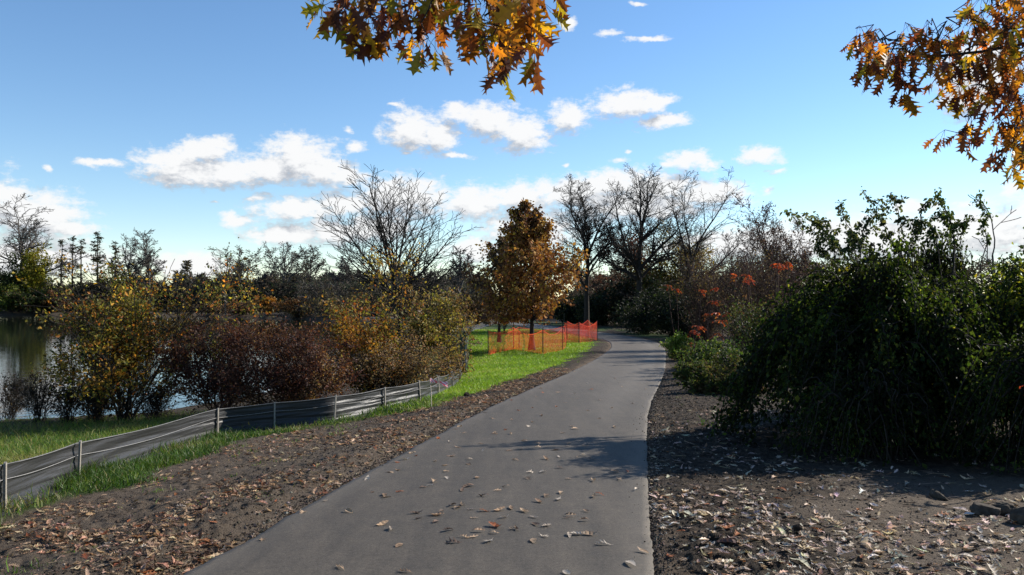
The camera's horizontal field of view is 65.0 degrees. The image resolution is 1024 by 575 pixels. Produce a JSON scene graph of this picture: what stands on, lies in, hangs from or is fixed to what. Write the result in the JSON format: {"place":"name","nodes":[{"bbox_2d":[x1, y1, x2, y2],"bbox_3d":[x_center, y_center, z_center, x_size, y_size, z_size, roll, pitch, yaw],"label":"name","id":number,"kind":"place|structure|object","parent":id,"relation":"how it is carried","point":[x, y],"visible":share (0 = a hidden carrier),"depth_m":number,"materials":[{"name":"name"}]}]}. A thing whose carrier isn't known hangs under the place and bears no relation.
{"place":"outdoors","nodes":[
{"label":"outdoors","id":0,"kind":"place"},
{"bbox_2d":[0,392,392,486],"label":"bank grass","id":1,"kind":"structure","parent":0,"point":[92,434],"depth_m":16.75,"materials":[{"name":"green plant"}]},
{"bbox_2d":[0,315,401,419],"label":"lake water","id":2,"kind":"structure","parent":0,"point":[22,346],"depth_m":58.94,"materials":[{"name":"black liquid"}]},
{"bbox_2d":[0,328,599,529],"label":"lawn grass","id":3,"kind":"structure","parent":0,"point":[497,370],"depth_m":14.81,"materials":[{"name":"green plant"}]},
{"bbox_2d":[183,317,665,574],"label":"path","id":4,"kind":"structure","parent":0,"point":[320,536],"depth_m":7.37,"materials":[{"name":"grey asphalt"}]},
{"bbox_2d":[0,301,1023,574],"bbox_3d":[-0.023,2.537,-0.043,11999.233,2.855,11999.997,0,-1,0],"label":"ground","id":5,"kind":"structure","parent":0,"point":[892,481],"depth_m":7.99,"materials":[{"name":"brown soil"}]},
{"bbox_2d":[0,282,28,311],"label":"leafy shrub","id":6,"kind":"object","parent":5,"relation":"on","point":[4,299],"visible":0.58,"depth_m":174.45,"materials":[{"name":"green plant"}]},
{"bbox_2d":[0,370,42,419],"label":"weed clump","id":7,"kind":"object","parent":5,"relation":"on","point":[13,409],"visible":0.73,"depth_m":20.14,"materials":[{"name":"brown plant"}]},
{"bbox_2d":[0,246,54,311],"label":"ivy tree","id":8,"kind":"object","parent":5,"relation":"on","point":[5,278],"visible":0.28,"depth_m":178.71,"materials":[{"name":"green plant"}]},
{"bbox_2d":[12,243,54,310],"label":"yellow tree","id":9,"kind":"object","parent":5,"relation":"on","point":[34,276],"visible":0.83,"depth_m":178.54,"materials":[{"name":"green plant"}]},
{"bbox_2d":[4,363,63,422],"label":"weed clump","id":10,"kind":"object","parent":5,"relation":"on","point":[35,396],"visible":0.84,"depth_m":19.59,"materials":[{"name":"brown plant"}]},
{"bbox_2d":[0,287,75,312],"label":"leafy shrub","id":11,"kind":"object","parent":5,"relation":"on","point":[31,299],"visible":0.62,"depth_m":172.98,"materials":[{"name":"green plant"}]},
{"bbox_2d":[0,193,92,311],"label":"bare tree","id":12,"kind":"object","parent":5,"relation":"on","point":[22,245],"visible":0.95,"depth_m":182.64,"materials":[{"name":"brown plant"}]},
{"bbox_2d":[26,375,86,422],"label":"weed clump","id":13,"kind":"object","parent":5,"relation":"on","point":[62,410],"visible":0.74,"depth_m":19.46,"materials":[{"name":"brown plant"}]},
{"bbox_2d":[56,239,68,310],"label":"conifer tree","id":14,"kind":"object","parent":5,"relation":"on","point":[64,257],"visible":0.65,"depth_m":185.98,"materials":[{"name":"green plant"}]},
{"bbox_2d":[35,290,97,311],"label":"leafy shrub","id":15,"kind":"object","parent":5,"relation":"on","point":[62,300],"visible":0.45,"depth_m":173.78,"materials":[{"name":"green plant"}]},
{"bbox_2d":[63,235,79,288],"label":"conifer tree","id":16,"kind":"object","parent":5,"relation":"on","point":[73,238],"visible":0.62,"depth_m":189.99,"materials":[{"name":"green plant"}]},
{"bbox_2d":[73,239,87,305],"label":"conifer tree","id":17,"kind":"object","parent":5,"relation":"on","point":[80,274],"visible":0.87,"depth_m":186.93,"materials":[{"name":"green plant"}]},
{"bbox_2d":[30,327,131,419],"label":"leafy shrub","id":18,"kind":"object","parent":5,"relation":"on","point":[61,366],"visible":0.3,"depth_m":19.36,"materials":[{"name":"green plant"}]},
{"bbox_2d":[65,381,117,422],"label":"weed clump","id":19,"kind":"object","parent":5,"relation":"on","point":[94,411],"visible":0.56,"depth_m":19.24,"materials":[{"name":"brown plant"}]},
{"bbox_2d":[82,231,106,300],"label":"conifer tree","id":20,"kind":"object","parent":5,"relation":"on","point":[96,259],"visible":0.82,"depth_m":184.75,"materials":[{"name":"green plant"}]},
{"bbox_2d":[105,240,123,283],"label":"conifer tree","id":21,"kind":"object","parent":5,"relation":"on","point":[115,248],"visible":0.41,"depth_m":187.99,"materials":[{"name":"green plant"}]},
{"bbox_2d":[98,234,153,295],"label":"bare tree","id":22,"kind":"object","parent":5,"relation":"on","point":[128,264],"visible":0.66,"depth_m":182.44,"materials":[{"name":"grey plant"}]},
{"bbox_2d":[12,237,273,421],"bbox_3d":[-8.456,1.014,19.404,5.091,4.483,5.003,0,-1,0],"label":"leafy shrub","id":23,"kind":"object","parent":5,"relation":"on","point":[98,329],"visible":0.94,"depth_m":19.07,"materials":[{"name":"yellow plant"}]},
{"bbox_2d":[127,228,166,311],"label":"bare tree","id":24,"kind":"object","parent":5,"relation":"on","point":[147,260],"visible":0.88,"depth_m":183.50,"materials":[{"name":"grey plant"}]},
{"bbox_2d":[119,374,185,419],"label":"weed clump","id":25,"kind":"object","parent":5,"relation":"on","point":[155,406],"visible":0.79,"depth_m":19.06,"materials":[{"name":"brown plant"}]},
{"bbox_2d":[179,260,192,299],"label":"conifer tree","id":26,"kind":"object","parent":5,"relation":"on","point":[186,263],"visible":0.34,"depth_m":191.83,"materials":[{"name":"green plant"}]},
{"bbox_2d":[186,303,224,313],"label":"leafy shrub","id":27,"kind":"object","parent":5,"relation":"on","point":[208,312],"visible":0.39,"depth_m":156.64,"materials":[{"name":"green plant"}]},
{"bbox_2d":[145,305,295,415],"bbox_3d":[-6.938,1.740,19.274,3.503,2.668,2.553,0,-1,0],"label":"leafy shrub","id":28,"kind":"object","parent":5,"relation":"on","point":[205,389],"visible":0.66,"depth_m":18.77,"materials":[{"name":"brown plant"}]},
{"bbox_2d":[208,254,233,321],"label":"bare tree","id":29,"kind":"object","parent":5,"relation":"on","point":[216,268],"visible":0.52,"depth_m":119.73,"materials":[{"name":"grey plant"}]},
{"bbox_2d":[204,245,264,283],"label":"bare tree","id":30,"kind":"object","parent":5,"relation":"on","point":[248,262],"visible":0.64,"depth_m":185.99,"materials":[{"name":"grey plant"}]},
{"bbox_2d":[212,299,258,314],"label":"leafy shrub","id":31,"kind":"object","parent":5,"relation":"on","point":[228,308],"visible":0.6,"depth_m":150.27,"materials":[{"name":"green plant"}]},
{"bbox_2d":[4,269,491,319],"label":"woods","id":32,"kind":"object","parent":5,"relation":"on","point":[297,289],"visible":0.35,"depth_m":177.79,"materials":[{"name":"green plant"}]},
{"bbox_2d":[0,321,497,516],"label":"silt fence","id":33,"kind":"object","parent":5,"relation":"on","point":[39,471],"visible":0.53,"depth_m":13.25,"materials":[{"name":"grey fabric"}]},
{"bbox_2d":[254,295,280,314],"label":"leafy shrub","id":34,"kind":"object","parent":5,"relation":"on","point":[266,305],"visible":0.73,"depth_m":145.05,"materials":[{"name":"yellow plant"}]},
{"bbox_2d":[249,241,314,298],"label":"bare tree","id":35,"kind":"object","parent":5,"relation":"on","point":[284,274],"visible":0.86,"depth_m":183.20,"materials":[{"name":"grey plant"}]},
{"bbox_2d":[195,313,377,410],"bbox_3d":[-4.965,1.746,18.548,3.910,2.369,3.901,0,-1,26],"label":"leafy shrub","id":36,"kind":"object","parent":5,"relation":"on","point":[316,382],"visible":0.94,"depth_m":18.07,"materials":[{"name":"brown plant"}]},
{"bbox_2d":[0,367,573,574],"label":"leaf litter","id":37,"kind":"object","parent":5,"relation":"on","point":[164,539],"visible":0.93,"depth_m":7.16,"materials":[{"name":"brown plant"}]},
{"bbox_2d":[267,296,316,318],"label":"leafy shrub","id":38,"kind":"object","parent":5,"relation":"on","point":[291,310],"visible":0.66,"depth_m":137.15,"materials":[{"name":"green plant"}]},
{"bbox_2d":[281,244,328,280],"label":"bare tree","id":39,"kind":"object","parent":5,"relation":"on","point":[309,266],"visible":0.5,"depth_m":189.75,"materials":[{"name":"grey plant"}]},
{"bbox_2d":[296,285,386,315],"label":"leafy shrub","id":40,"kind":"object","parent":5,"relation":"on","point":[330,307],"visible":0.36,"depth_m":126.24,"materials":[{"name":"green plant"}]},
{"bbox_2d":[321,256,369,289],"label":"bare tree","id":41,"kind":"object","parent":5,"relation":"on","point":[343,265],"visible":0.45,"depth_m":169.30,"materials":[{"name":"grey plant"}]},
{"bbox_2d":[298,284,430,393],"bbox_3d":[-3.656,1.453,21.305,3.664,3.044,3.130,-1,-1,41],"label":"leafy shrub","id":42,"kind":"object","parent":5,"relation":"on","point":[368,338],"visible":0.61,"depth_m":20.97,"materials":[{"name":"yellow plant"}]},
{"bbox_2d":[304,159,480,340],"bbox_3d":[-4.672,-0.860,32.749,6.615,8.818,8.116,0,-1,-25],"label":"bare maple","id":43,"kind":"object","parent":5,"relation":"on","point":[380,227],"visible":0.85,"depth_m":32.61,"materials":[{"name":"brown plant"}]},
{"bbox_2d":[353,238,439,384],"bbox_3d":[-3.404,0.804,23.064,2.557,4.507,2.643,0,-1,0],"label":"sapling tree","id":44,"kind":"object","parent":5,"relation":"on","point":[378,274],"visible":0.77,"depth_m":23.16,"materials":[{"name":"brown plant"}]},
{"bbox_2d":[318,326,482,391],"bbox_3d":[-3.276,1.942,21.627,4.912,2.001,5.140,0,-1,0],"label":"leafy shrub","id":45,"kind":"object","parent":5,"relation":"on","point":[422,370],"visible":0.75,"depth_m":20.81,"materials":[{"name":"brown plant"}]},
{"bbox_2d":[412,266,451,306],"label":"bare tree","id":46,"kind":"object","parent":5,"relation":"on","point":[432,277],"visible":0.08,"depth_m":148.34,"materials":[{"name":"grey plant"}]},
{"bbox_2d":[387,277,480,381],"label":"leafy shrub","id":47,"kind":"object","parent":5,"relation":"on","point":[449,319],"visible":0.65,"depth_m":23.61,"materials":[{"name":"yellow plant"}]},
{"bbox_2d":[300,0,571,101],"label":"oak tree","id":48,"kind":"object","parent":5,"relation":"on","point":[511,48],"visible":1,"depth_m":3.13,"materials":[{"name":"orange plant"}]},
{"bbox_2d":[430,378,447,405],"bbox_3d":[-1.491,2.189,16.355,0.375,0.700,0.080,0,-1,5],"label":"survey stake","id":49,"kind":"object","parent":5,"relation":"on","point":[440,382],"visible":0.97,"depth_m":16.34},
{"bbox_2d":[443,245,480,317],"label":"bare tree","id":50,"kind":"object","parent":5,"relation":"on","point":[459,284],"visible":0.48,"depth_m":120.11,"materials":[{"name":"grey plant"}]},
{"bbox_2d":[456,303,492,324],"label":"leafy shrub","id":51,"kind":"object","parent":5,"relation":"on","point":[479,321],"visible":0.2,"depth_m":86.68,"materials":[{"name":"green plant"}]},
{"bbox_2d":[454,235,528,342],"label":"oak tree","id":52,"kind":"object","parent":5,"relation":"on","point":[478,306],"visible":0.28,"depth_m":51.78,"materials":[{"name":"brown plant"}]},
{"bbox_2d":[0,353,1000,574],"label":"grass tufts","id":53,"kind":"object","parent":5,"relation":"on","point":[310,438],"visible":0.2,"depth_m":9.57,"materials":[{"name":"green plant"}]},
{"bbox_2d":[0,387,1023,574],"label":"dead twigs","id":54,"kind":"object","parent":5,"relation":"on","point":[652,494],"visible":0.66,"depth_m":8.07,"materials":[{"name":"wood"}]},
{"bbox_2d":[461,198,591,349],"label":"oak tree","id":55,"kind":"object","parent":5,"relation":"on","point":[527,235],"visible":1,"depth_m":42.71,"materials":[{"name":"orange plant"}]},
{"bbox_2d":[488,322,566,354],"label":"safety fence","id":56,"kind":"object","parent":5,"relation":"on","point":[498,335],"visible":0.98,"depth_m":43.19,"materials":[{"name":"orange plastic"}]},
{"bbox_2d":[543,294,592,323],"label":"leafy shrub","id":57,"kind":"object","parent":5,"relation":"on","point":[564,314],"visible":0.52,"depth_m":91.03,"materials":[{"name":"green plant"}]},
{"bbox_2d":[564,319,596,342],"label":"safety fence","id":58,"kind":"object","parent":5,"relation":"on","point":[587,329],"visible":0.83,"depth_m":54.08,"materials":[{"name":"orange plastic"}]},
{"bbox_2d":[565,283,628,325],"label":"leafy shrub","id":59,"kind":"object","parent":5,"relation":"on","point":[597,315],"visible":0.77,"depth_m":84.48,"materials":[{"name":"green plant"}]},
{"bbox_2d":[553,174,644,329],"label":"bare tree","id":60,"kind":"object","parent":5,"relation":"on","point":[586,230],"visible":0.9,"depth_m":73.99,"materials":[{"name":"brown plant"}]},
{"bbox_2d":[589,223,679,304],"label":"maroon tree","id":61,"kind":"object","parent":5,"relation":"on","point":[613,256],"visible":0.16,"depth_m":89.19,"materials":[{"name":"brown plant"}]},
{"bbox_2d":[600,271,678,326],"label":"leafy shrub","id":62,"kind":"object","parent":5,"relation":"on","point":[627,285],"visible":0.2,"depth_m":81.94,"materials":[{"name":"green plant"}]},
{"bbox_2d":[584,163,698,308],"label":"bare tree","id":63,"kind":"object","parent":5,"relation":"on","point":[628,256],"visible":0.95,"depth_m":73.12,"materials":[{"name":"brown plant"}]},
{"bbox_2d":[607,283,676,334],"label":"leafy shrub","id":64,"kind":"object","parent":5,"relation":"on","point":[637,319],"visible":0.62,"depth_m":65.23,"materials":[{"name":"green plant"}]},
{"bbox_2d":[612,243,698,300],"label":"olive tree","id":65,"kind":"object","parent":5,"relation":"on","point":[657,273],"visible":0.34,"depth_m":83.14,"materials":[{"name":"green plant"}]},
{"bbox_2d":[663,284,680,331],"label":"sumac shrub","id":66,"kind":"object","parent":5,"relation":"on","point":[668,286],"visible":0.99,"depth_m":41.86,"materials":[{"name":"plant"}]},
{"bbox_2d":[636,276,710,336],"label":"leafy shrub","id":67,"kind":"object","parent":5,"relation":"on","point":[661,320],"visible":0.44,"depth_m":61.32,"materials":[{"name":"green plant"}]},
{"bbox_2d":[658,329,696,359],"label":"leafy shrub","id":68,"kind":"object","parent":5,"relation":"on","point":[674,343],"visible":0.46,"depth_m":33.72,"materials":[{"name":"green plant"}]},
{"bbox_2d":[650,221,719,300],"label":"yellow tree","id":69,"kind":"object","parent":5,"relation":"on","point":[683,262],"visible":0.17,"depth_m":84.84,"materials":[{"name":"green plant"}]},
{"bbox_2d":[626,166,750,294],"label":"bare tree","id":70,"kind":"object","parent":5,"relation":"on","point":[702,238],"visible":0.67,"depth_m":75.16,"materials":[{"name":"brown plant"}]},
{"bbox_2d":[670,359,708,384],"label":"leafy shrub","id":71,"kind":"object","parent":5,"relation":"on","point":[682,373],"visible":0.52,"depth_m":20.94,"materials":[{"name":"green plant"}]},
{"bbox_2d":[659,295,724,340],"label":"leafy shrub","id":72,"kind":"object","parent":5,"relation":"on","point":[675,320],"visible":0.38,"depth_m":55.13,"materials":[{"name":"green plant"}]},
{"bbox_2d":[670,337,722,363],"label":"leafy shrub","id":73,"kind":"object","parent":5,"relation":"on","point":[688,346],"visible":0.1,"depth_m":27.77,"materials":[{"name":"green plant"}]},
{"bbox_2d":[659,245,736,342],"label":"twig thicket","id":74,"kind":"object","parent":5,"relation":"on","point":[695,299],"visible":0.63,"depth_m":43.79,"materials":[{"name":"brown plant"}]},
{"bbox_2d":[688,325,724,359],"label":"sumac shrub","id":75,"kind":"object","parent":5,"relation":"on","point":[695,331],"visible":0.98,"depth_m":26.82,"materials":[{"name":"plant"}]},
{"bbox_2d":[698,288,723,344],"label":"sumac shrub","id":76,"kind":"object","parent":5,"relation":"on","point":[712,303],"visible":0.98,"depth_m":34.09,"materials":[{"name":"plant"}]},
{"bbox_2d":[681,363,743,395],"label":"leafy shrub","id":77,"kind":"object","parent":5,"relation":"on","point":[704,382],"visible":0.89,"depth_m":18.28,"materials":[{"name":"green plant"}]},
{"bbox_2d":[674,336,754,372],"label":"leafy shrub","id":78,"kind":"object","parent":5,"relation":"on","point":[703,351],"visible":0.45,"depth_m":23.27,"materials":[{"name":"green plant"}]},
{"bbox_2d":[710,312,735,346],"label":"sumac shrub","id":79,"kind":"object","parent":5,"relation":"on","point":[716,315],"visible":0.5,"depth_m":29.75,"materials":[{"name":"plant"}]},
{"bbox_2d":[679,239,777,348],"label":"twig thicket","id":80,"kind":"object","parent":5,"relation":"on","point":[721,284],"visible":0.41,"depth_m":39.65,"materials":[{"name":"brown plant"}]},
{"bbox_2d":[700,350,776,394],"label":"leafy shrub","id":81,"kind":"object","parent":5,"relation":"on","point":[732,363],"visible":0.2,"depth_m":18.77,"materials":[{"name":"green plant"}]},
{"bbox_2d":[715,214,767,307],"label":"bare tree","id":82,"kind":"object","parent":5,"relation":"on","point":[729,237],"visible":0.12,"depth_m":66.15,"materials":[{"name":"brown plant"}]},
{"bbox_2d":[729,273,754,347],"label":"sumac shrub","id":83,"kind":"object","parent":5,"relation":"on","point":[748,277],"visible":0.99,"depth_m":32.76,"materials":[{"name":"plant"}]},
{"bbox_2d":[716,286,778,367],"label":"leafy shrub","id":84,"kind":"object","parent":5,"relation":"on","point":[741,327],"visible":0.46,"depth_m":26.64,"materials":[{"name":"green plant"}]},
{"bbox_2d":[479,253,1023,319],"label":"woods","id":85,"kind":"object","parent":5,"relation":"on","point":[574,292],"visible":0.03,"depth_m":101.32,"materials":[{"name":"green plant"}]},
{"bbox_2d":[724,238,819,338],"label":"twig thicket","id":86,"kind":"object","parent":5,"relation":"on","point":[759,289],"visible":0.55,"depth_m":35.83,"materials":[{"name":"brown plant"}]},
{"bbox_2d":[726,192,823,304],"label":"bare tree","id":87,"kind":"object","parent":5,"relation":"on","point":[806,254],"visible":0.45,"depth_m":61.56,"materials":[{"name":"brown plant"}]},
{"bbox_2d":[770,261,792,315],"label":"sumac shrub","id":88,"kind":"object","parent":5,"relation":"on","point":[783,265],"visible":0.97,"depth_m":29.75,"materials":[{"name":"plant"}]},
{"bbox_2d":[780,208,848,285],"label":"leafy spray shrub","id":89,"kind":"object","parent":5,"relation":"on","point":[832,242],"visible":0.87,"depth_m":13.33,"materials":[{"name":"green plant"}]},
{"bbox_2d":[779,232,862,306],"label":"twig thicket","id":90,"kind":"object","parent":5,"relation":"on","point":[814,268],"visible":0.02,"depth_m":44.34,"materials":[{"name":"brown plant"}]},
{"bbox_2d":[648,409,1023,574],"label":"leaf litter","id":91,"kind":"object","parent":5,"relation":"on","point":[967,537],"visible":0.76,"depth_m":6.24,"materials":[{"name":"brown plant"}]},
{"bbox_2d":[835,199,886,273],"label":"leafy spray shrub","id":92,"kind":"object","parent":5,"relation":"on","point":[854,241],"visible":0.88,"depth_m":13.01,"materials":[{"name":"green plant"}]},
{"bbox_2d":[706,229,1023,466],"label":"arching shrub","id":93,"kind":"object","parent":5,"relation":"on","point":[889,308],"visible":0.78,"depth_m":10.57,"materials":[{"name":"green plant"}]},
{"bbox_2d":[773,348,966,468],"bbox_3d":[4.379,1.461,9.895,2.347,1.402,1.792,0,-1,0],"label":"arching shrub","id":94,"kind":"object","parent":5,"relation":"on","point":[883,423],"visible":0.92,"depth_m":9.63,"materials":[{"name":"green plant"}]},
{"bbox_2d":[859,186,937,256],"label":"leafy spray shrub","id":95,"kind":"object","parent":5,"relation":"on","point":[917,224],"visible":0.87,"depth_m":13.47,"materials":[{"name":"green plant"}]},
{"bbox_2d":[839,0,1023,189],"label":"oak tree","id":96,"kind":"object","parent":5,"relation":"on","point":[1011,134],"visible":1,"depth_m":4.13,"materials":[{"name":"orange plant"}]},
{"bbox_2d":[929,489,949,500],"bbox_3d":[4.016,1.974,7.571,0.144,0.136,0.310,0,-1,3],"label":"stone","id":97,"kind":"object","parent":5,"relation":"on","point":[934,494],"visible":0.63,"depth_m":7.51,"materials":[{"name":"stone"}]},
{"bbox_2d":[910,227,980,401],"bbox_3d":[8.039,0.587,15.234,2.021,3.646,1.758,0,-1,0],"label":"arching shrub","id":98,"kind":"object","parent":5,"relation":"on","point":[932,257],"visible":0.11,"depth_m":15.02,"materials":[{"name":"green plant"}]},
{"bbox_2d":[921,187,997,410],"bbox_3d":[7.622,0.299,13.817,1.214,4.003,0.667,0,-1,11],"label":"leafy spray shrub","id":99,"kind":"object","parent":5,"relation":"on","point":[951,228],"visible":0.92,"depth_m":13.73,"materials":[{"name":"green plant"}]},
{"bbox_2d":[928,319,1023,476],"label":"arching shrub","id":100,"kind":"object","parent":5,"relation":"on","point":[1009,369],"visible":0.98,"depth_m":9.09,"materials":[{"name":"green plant"}]},
{"bbox_2d":[929,227,1023,446],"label":"arching shrub","id":101,"kind":"object","parent":5,"relation":"on","point":[1010,294],"visible":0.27,"depth_m":11.17,"materials":[{"name":"green plant"}]},
{"bbox_2d":[969,501,1000,516],"bbox_3d":[4.062,1.940,6.874,0.308,0.200,0.206,1,-1,-44],"label":"stone","id":102,"kind":"object","parent":5,"relation":"on","point":[979,509],"visible":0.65,"depth_m":6.82,"materials":[{"name":"grey stone"}]},
{"bbox_2d":[968,194,1020,284],"bbox_3d":[8.751,0.308,14.566,0.867,4.040,0.610,0,-1,25],"label":"dead sapling","id":103,"kind":"object","parent":5,"relation":"on","point":[992,256],"visible":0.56,"depth_m":14.53,"materials":[{"name":"grey plant"}]},
{"bbox_2d":[992,501,1015,515],"bbox_3d":[4.230,1.926,6.921,0.224,0.156,0.149,0,-1,8],"label":"stone","id":104,"kind":"object","parent":5,"relation":"on","point":[1006,508],"visible":0.42,"depth_m":6.87,"materials":[{"name":"stone"}]},
{"bbox_2d":[1010,507,1023,524],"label":"stone","id":105,"kind":"object","parent":5,"relation":"on","point":[1017,515],"visible":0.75,"depth_m":6.57,"materials":[{"name":"grey stone"}]},
{"bbox_2d":[0,0,1023,298],"label":"sky","id":106,"kind":"structure","parent":0,"point":[197,124],"materials":[{"name":"blue"}]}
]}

